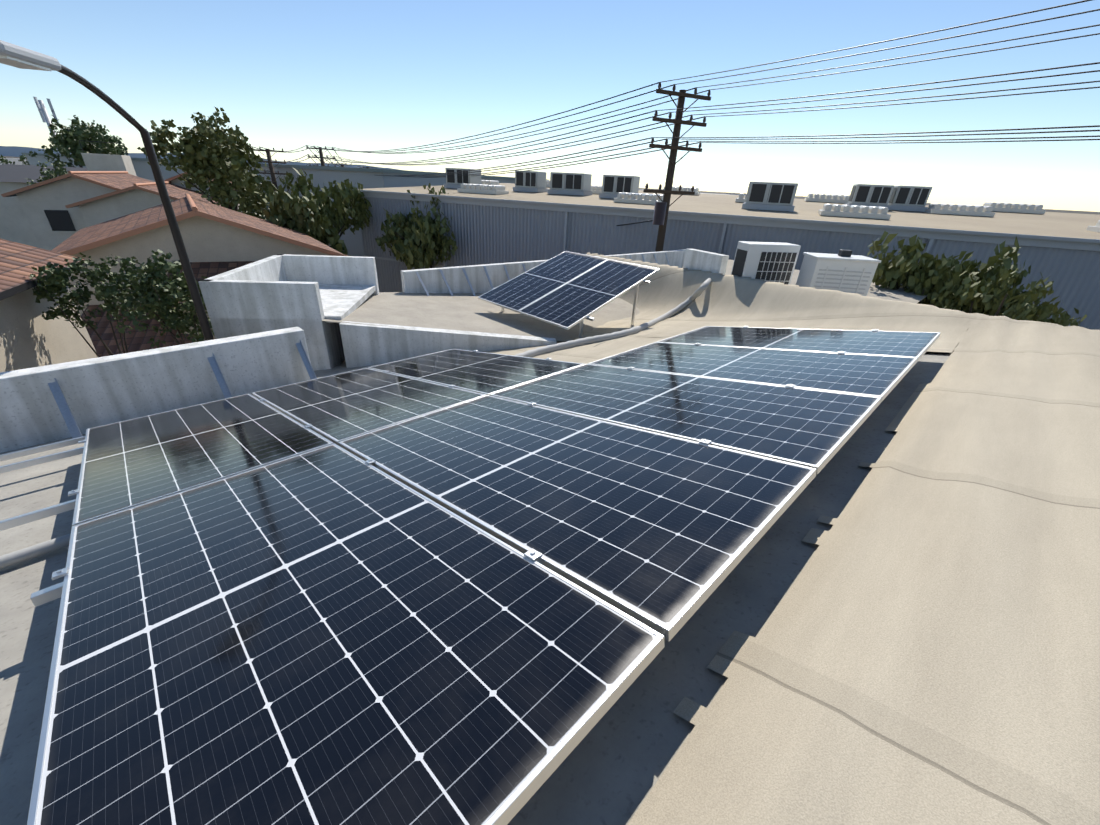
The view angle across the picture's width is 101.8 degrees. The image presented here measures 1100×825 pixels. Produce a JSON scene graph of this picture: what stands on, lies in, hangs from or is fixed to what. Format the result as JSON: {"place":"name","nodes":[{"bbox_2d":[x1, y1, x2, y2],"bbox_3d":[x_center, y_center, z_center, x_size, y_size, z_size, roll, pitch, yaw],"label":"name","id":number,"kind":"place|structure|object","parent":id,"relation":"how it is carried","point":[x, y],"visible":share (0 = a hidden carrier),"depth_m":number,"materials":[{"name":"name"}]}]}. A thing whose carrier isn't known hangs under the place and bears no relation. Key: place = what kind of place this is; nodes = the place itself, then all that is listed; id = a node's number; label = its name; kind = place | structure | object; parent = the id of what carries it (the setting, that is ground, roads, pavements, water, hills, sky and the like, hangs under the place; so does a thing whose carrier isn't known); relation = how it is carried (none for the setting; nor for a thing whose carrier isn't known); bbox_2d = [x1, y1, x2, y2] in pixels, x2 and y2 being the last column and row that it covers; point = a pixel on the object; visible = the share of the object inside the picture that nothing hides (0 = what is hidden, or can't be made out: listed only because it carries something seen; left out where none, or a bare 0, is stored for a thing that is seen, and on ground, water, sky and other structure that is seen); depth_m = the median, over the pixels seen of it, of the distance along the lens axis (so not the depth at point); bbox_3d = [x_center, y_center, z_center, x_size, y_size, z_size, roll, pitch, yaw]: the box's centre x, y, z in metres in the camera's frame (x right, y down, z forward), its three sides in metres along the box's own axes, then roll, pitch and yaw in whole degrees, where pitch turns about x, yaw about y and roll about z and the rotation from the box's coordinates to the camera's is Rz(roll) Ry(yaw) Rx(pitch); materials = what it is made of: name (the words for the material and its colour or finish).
{"place":"outdoors","nodes":[
{"label":"outdoors","id":0,"kind":"place"},
{"bbox_2d":[33,96,59,153],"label":"cell tower","id":1,"kind":"structure","parent":0,"point":[43,112],"depth_m":66.56,"materials":[{"name":"grey metal"}]},
{"bbox_2d":[0,146,398,169],"bbox_3d":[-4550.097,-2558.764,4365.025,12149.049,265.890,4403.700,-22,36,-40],"label":"mountains","id":2,"kind":"structure","parent":0,"point":[14,151],"depth_m":3746.61,"materials":[{"name":"blue"}]},
{"bbox_2d":[0,158,745,195],"bbox_3d":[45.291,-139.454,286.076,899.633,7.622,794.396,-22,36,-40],"label":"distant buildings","id":3,"kind":"structure","parent":0,"point":[17,162],"depth_m":272.52,"materials":[{"name":"grey"}]},
{"bbox_2d":[0,434,808,824],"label":"roof","id":4,"kind":"structure","parent":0,"point":[614,764],"depth_m":1.36,"materials":[{"name":"concrete"}]},
{"bbox_2d":[0,156,1099,315],"bbox_3d":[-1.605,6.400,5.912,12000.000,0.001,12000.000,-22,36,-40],"label":"hills","id":5,"kind":"structure","parent":0,"point":[1047,210],"depth_m":2136.60,"materials":[{"name":"grey"}]},
{"bbox_2d":[0,40,213,340],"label":"street lamp","id":6,"kind":"object","parent":5,"relation":"on","point":[17,56],"visible":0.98,"depth_m":4.86,"materials":[{"name":"grey metal"}]},
{"bbox_2d":[0,140,346,372],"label":"houses","id":7,"kind":"structure","parent":5,"relation":"on","point":[99,206],"depth_m":16.11,"materials":[{"name":"paint"}]},
{"bbox_2d":[21,153,548,256],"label":"warehouse","id":8,"kind":"structure","parent":5,"relation":"on","point":[365,177],"depth_m":39.40,"materials":[{"name":"grey"}]},
{"bbox_2d":[250,82,710,251],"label":"poles","id":9,"kind":"object","parent":5,"relation":"on","point":[660,215],"visible":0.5,"depth_m":16.70,"materials":[{"name":"brown wood"}]},
{"bbox_2d":[251,0,1099,225],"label":"wires","id":10,"kind":"object","parent":9,"relation":"attached to","point":[405,163],"visible":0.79,"depth_m":11.70,"materials":[{"name":"black"}]},
{"bbox_2d":[0,106,1086,356],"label":"trees","id":11,"kind":"object","parent":5,"relation":"on","point":[968,286],"visible":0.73,"depth_m":13.65,"materials":[{"name":"green plant"}]},
{"bbox_2d":[352,168,1099,329],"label":"warehouse","id":12,"kind":"structure","parent":5,"relation":"on","point":[531,215],"depth_m":21.48,"materials":[{"name":"grey"}]},
{"bbox_3d":[-0.320,3.592,5.153,24.500,5.800,12.750,-22,36,-40],"label":"building","id":13,"kind":"object","parent":5,"relation":"on","visible":0},
{"bbox_2d":[0,249,728,452],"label":"white walls","id":14,"kind":"structure","parent":13,"relation":"on","point":[266,314],"depth_m":6.02,"materials":[{"name":"paint"}]},
{"bbox_2d":[314,352,950,559],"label":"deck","id":15,"kind":"structure","parent":13,"relation":"on","point":[832,487],"depth_m":2.31,"materials":[{"name":"concrete"}]},
{"bbox_2d":[0,326,939,824],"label":"solar panel frames","id":16,"kind":"structure","parent":15,"relation":"on","point":[528,788],"depth_m":1.61,"materials":[{"name":"silver metal"}]},
{"bbox_2d":[36,326,937,824],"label":"solar panels","id":17,"kind":"object","parent":16,"relation":"in","point":[330,636],"visible":0.88,"depth_m":1.50,"materials":[{"name":"blue glass"}]},
{"bbox_2d":[485,334,666,363],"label":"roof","id":18,"kind":"structure","parent":15,"relation":"on","point":[586,353],"depth_m":6.12,"materials":[{"name":"beige concrete"}]},
{"bbox_2d":[584,252,974,352],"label":"roof","id":19,"kind":"structure","parent":13,"relation":"on","point":[729,300],"depth_m":7.13,"materials":[{"name":"beige concrete"}]},
{"bbox_2d":[731,241,880,295],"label":"air conditioning units","id":20,"kind":"object","parent":19,"relation":"on","point":[844,271],"visible":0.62,"depth_m":7.65,"materials":[{"name":"white metal"}]},
{"bbox_2d":[628,313,1099,824],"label":"roof","id":21,"kind":"structure","parent":13,"relation":"on","point":[922,647],"depth_m":1.27,"materials":[{"name":"beige concrete"}]},
{"bbox_2d":[0,0,1099,211],"label":"sky","id":22,"kind":"structure","parent":0,"point":[375,76],"materials":[{"name":"blue"}]},
{"bbox_2d":[322,259,926,340],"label":"flat roof","id":23,"kind":"structure","parent":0,"point":[464,311],"depth_m":7.81,"materials":[{"name":"beige concrete"}]},
{"bbox_2d":[0,278,711,568],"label":"pipe","id":24,"kind":"object","parent":23,"relation":"on","point":[28,553],"visible":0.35,"depth_m":6.14,"materials":[{"name":"grey plastic"}]},
{"bbox_2d":[48,253,668,437],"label":"parapet braces","id":25,"kind":"object","parent":23,"relation":"on","point":[65,409],"visible":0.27,"depth_m":4.86,"materials":[{"name":"grey metal"}]},
{"bbox_2d":[478,251,659,337],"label":"pv frames","id":26,"kind":"structure","parent":23,"relation":"on","point":[588,317],"depth_m":7.45,"materials":[{"name":"silver metal"}]},
{"bbox_2d":[480,251,657,326],"bbox_3d":[0.288,-2.264,7.848,2.210,0.670,2.316,-22,36,-40],"label":"solar panel","id":27,"kind":"object","parent":26,"relation":"attached to","point":[576,299],"visible":0.9,"depth_m":7.73,"materials":[{"name":"blue glass"}]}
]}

